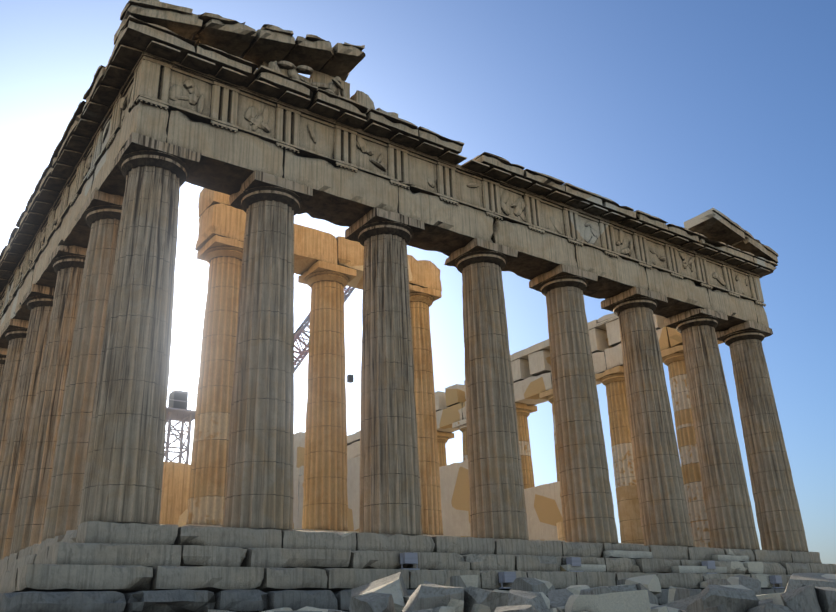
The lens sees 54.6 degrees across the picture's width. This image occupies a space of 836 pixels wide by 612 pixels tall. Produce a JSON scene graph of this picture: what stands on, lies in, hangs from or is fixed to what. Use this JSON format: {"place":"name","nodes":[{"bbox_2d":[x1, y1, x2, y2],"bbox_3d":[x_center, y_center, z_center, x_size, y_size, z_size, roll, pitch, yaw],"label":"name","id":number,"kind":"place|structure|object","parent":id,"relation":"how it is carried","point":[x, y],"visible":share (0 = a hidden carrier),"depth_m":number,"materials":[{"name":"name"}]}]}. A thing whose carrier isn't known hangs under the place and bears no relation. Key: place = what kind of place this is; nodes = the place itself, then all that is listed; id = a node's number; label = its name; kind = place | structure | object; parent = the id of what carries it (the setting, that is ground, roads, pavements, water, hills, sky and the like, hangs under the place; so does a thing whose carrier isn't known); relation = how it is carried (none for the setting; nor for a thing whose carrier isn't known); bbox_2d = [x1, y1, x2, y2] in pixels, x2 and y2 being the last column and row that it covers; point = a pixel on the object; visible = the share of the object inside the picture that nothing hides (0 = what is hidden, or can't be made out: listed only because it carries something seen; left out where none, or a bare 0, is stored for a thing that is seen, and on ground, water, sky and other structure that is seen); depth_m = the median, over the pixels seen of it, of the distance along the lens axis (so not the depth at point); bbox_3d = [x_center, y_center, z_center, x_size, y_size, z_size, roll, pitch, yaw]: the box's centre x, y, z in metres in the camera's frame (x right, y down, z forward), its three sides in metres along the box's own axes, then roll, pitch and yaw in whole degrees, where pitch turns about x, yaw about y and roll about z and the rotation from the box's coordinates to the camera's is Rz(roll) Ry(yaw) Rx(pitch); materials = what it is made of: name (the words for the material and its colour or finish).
{"place":"outdoors","nodes":[
{"label":"outdoors","id":0,"kind":"place"},
{"bbox_2d":[0,0,835,563],"label":"sky","id":1,"kind":"structure","parent":0,"point":[671,111],"materials":[{"name":"blue"}]},
{"bbox_2d":[293,432,562,539],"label":"cella wall","id":2,"kind":"structure","parent":0,"point":[543,504],"depth_m":47.55,"materials":[{"name":"beige stone"}]},
{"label":"column","id":3,"kind":"object","parent":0,"visible":0},
{"bbox_2d":[347,278,763,459],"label":"entablature","id":4,"kind":"structure","parent":3,"relation":"on","point":[531,372],"depth_m":49.62,"materials":[{"name":"stone"}]},
{"bbox_3d":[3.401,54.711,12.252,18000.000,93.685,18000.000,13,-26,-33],"label":"ground","id":5,"kind":"structure","parent":0,"visible":0},
{"bbox_2d":[0,588,785,611],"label":"foundation","id":6,"kind":"object","parent":5,"relation":"on","point":[234,600],"visible":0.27,"depth_m":17.47,"materials":[{"name":"stone"}]},
{"bbox_2d":[0,521,835,593],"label":"stepped platform","id":7,"kind":"structure","parent":6,"relation":"on","point":[107,556],"depth_m":20.73,"materials":[{"name":"stone"}]},
{"bbox_2d":[0,348,7,386],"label":"column","id":8,"kind":"structure","parent":7,"relation":"on","point":[3,352],"depth_m":38.20,"materials":[{"name":"stone"}]},
{"bbox_2d":[0,319,28,477],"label":"column","id":9,"kind":"structure","parent":7,"relation":"on","point":[14,332],"depth_m":34.55,"materials":[{"name":"stone"}]},
{"bbox_2d":[0,284,54,559],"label":"column","id":10,"kind":"structure","parent":7,"relation":"on","point":[37,301],"depth_m":30.31,"materials":[{"name":"stone"}]},
{"bbox_2d":[10,245,86,553],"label":"column","id":11,"kind":"structure","parent":7,"relation":"on","point":[66,264],"depth_m":26.85,"materials":[{"name":"stone"}]},
{"bbox_2d":[41,190,123,541],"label":"column","id":12,"kind":"structure","parent":7,"relation":"on","point":[99,214],"depth_m":23.62,"materials":[{"name":"stone"}]},
{"bbox_2d":[0,45,201,348],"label":"entablature","id":13,"kind":"structure","parent":12,"relation":"on","point":[76,173],"depth_m":28.19,"materials":[{"name":"stone"}]},
{"bbox_2d":[77,132,200,526],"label":"column","id":14,"kind":"structure","parent":7,"relation":"on","point":[123,476],"depth_m":20.83,"materials":[{"name":"stone"}]},
{"bbox_2d":[222,170,312,529],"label":"column","id":15,"kind":"structure","parent":7,"relation":"on","point":[259,491],"depth_m":22.86,"materials":[{"name":"stone"}]},
{"bbox_2d":[345,208,424,534],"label":"column","id":16,"kind":"structure","parent":7,"relation":"on","point":[390,496],"depth_m":25.23,"materials":[{"name":"stone"}]},
{"bbox_2d":[180,524,643,545],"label":"temple floor","id":17,"kind":"structure","parent":7,"relation":"on","point":[358,532],"depth_m":28.18,"materials":[{"name":"stone"}]},
{"bbox_2d":[186,235,243,525],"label":"column","id":18,"kind":"structure","parent":17,"relation":"on","point":[221,256],"depth_m":27.45,"materials":[{"name":"stone"}]},
{"bbox_2d":[164,286,354,463],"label":"crane","id":19,"kind":"object","parent":17,"relation":"on","point":[182,416],"depth_m":51.45,"materials":[{"name":"grey metal"}]},
{"bbox_2d":[159,188,441,526],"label":"entablature","id":20,"kind":"structure","parent":17,"relation":"on","point":[219,215],"depth_m":30.20,"materials":[{"name":"beige stone"}]},
{"bbox_2d":[298,261,356,530],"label":"column","id":21,"kind":"structure","parent":17,"relation":"on","point":[325,502],"depth_m":29.74,"materials":[{"name":"stone"}]},
{"bbox_2d":[409,284,442,534],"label":"column","id":22,"kind":"structure","parent":17,"relation":"on","point":[422,300],"depth_m":32.18,"materials":[{"name":"stone"}]},
{"bbox_2d":[556,521,564,540],"bbox_3d":[6.959,9.996,35.666,1.640,0.900,1.640,13,-26,-33],"label":"pronaos stump","id":23,"kind":"object","parent":17,"relation":"on","point":[560,531],"visible":0.15,"depth_m":35.36,"materials":[{"name":"stone"}]},
{"bbox_2d":[616,485,643,543],"bbox_3d":[10.346,9.960,38.308,1.640,2.700,1.640,13,-26,-33],"label":"pronaos stump","id":24,"kind":"object","parent":17,"relation":"on","point":[629,512],"visible":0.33,"depth_m":37.78,"materials":[{"name":"stone"}]},
{"bbox_2d":[437,431,454,466],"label":"column","id":25,"kind":"structure","parent":7,"relation":"on","point":[443,438],"depth_m":57.37,"materials":[{"name":"stone"}]},
{"bbox_2d":[452,419,467,460],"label":"column","id":26,"kind":"structure","parent":7,"relation":"on","point":[461,425],"depth_m":54.30,"materials":[{"name":"stone"}]},
{"bbox_2d":[444,238,528,539],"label":"column","id":27,"kind":"structure","parent":7,"relation":"on","point":[497,500],"depth_m":27.61,"materials":[{"name":"stone"}]},
{"bbox_2d":[515,402,536,488],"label":"column","id":28,"kind":"structure","parent":7,"relation":"on","point":[523,411],"depth_m":50.41,"materials":[{"name":"stone"}]},
{"bbox_2d":[539,389,559,481],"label":"column","id":29,"kind":"structure","parent":7,"relation":"on","point":[547,395],"depth_m":47.96,"materials":[{"name":"stone"}]},
{"bbox_2d":[529,264,618,543],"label":"column","id":30,"kind":"structure","parent":7,"relation":"on","point":[587,504],"depth_m":29.99,"materials":[{"name":"stone"}]},
{"bbox_2d":[595,366,635,542],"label":"column","id":31,"kind":"structure","parent":7,"relation":"on","point":[612,380],"depth_m":43.75,"materials":[{"name":"stone"}]},
{"bbox_2d":[601,286,694,546],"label":"column","id":32,"kind":"structure","parent":7,"relation":"on","point":[664,518],"depth_m":32.39,"materials":[{"name":"stone"}]},
{"bbox_2d":[661,345,710,547],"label":"column","id":33,"kind":"structure","parent":7,"relation":"on","point":[673,359],"depth_m":39.92,"materials":[{"name":"stone"}]},
{"bbox_2d":[664,308,759,549],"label":"column","id":34,"kind":"structure","parent":7,"relation":"on","point":[730,516],"depth_m":34.76,"materials":[{"name":"stone"}]},
{"bbox_2d":[105,15,777,331],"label":"entablature","id":35,"kind":"structure","parent":34,"relation":"on","point":[235,122],"depth_m":28.07,"materials":[{"name":"stone"}]},
{"bbox_2d":[268,61,346,97],"bbox_3d":[-3.525,-7.410,26.503,2.927,1.229,0.887,13,-26,-33],"label":"pediment sculpture","id":36,"kind":"object","parent":35,"relation":"on","point":[334,87],"visible":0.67,"depth_m":26.10,"materials":[{"name":"stone"}]},
{"bbox_2d":[114,0,778,263],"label":"pediment remains","id":37,"kind":"object","parent":35,"relation":"on","point":[265,45],"visible":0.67,"depth_m":26.27,"materials":[{"name":"stone"}]},
{"bbox_2d":[715,321,808,551],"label":"column","id":38,"kind":"structure","parent":7,"relation":"on","point":[779,520],"depth_m":36.80,"materials":[{"name":"stone"}]},
{"bbox_2d":[400,552,783,588],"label":"floodlights","id":39,"kind":"object","parent":6,"relation":"on","point":[412,558],"visible":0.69,"depth_m":22.86,"materials":[{"name":"grey metal"}]},
{"bbox_2d":[560,550,767,587],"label":"stone slabs","id":40,"kind":"structure","parent":6,"relation":"on","point":[640,555],"depth_m":28.17,"materials":[{"name":"stone"}]},
{"bbox_2d":[208,572,835,611],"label":"marble fragments","id":41,"kind":"object","parent":5,"relation":"on","point":[809,592],"visible":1,"depth_m":14.72,"materials":[{"name":"grey stone"}]}
]}

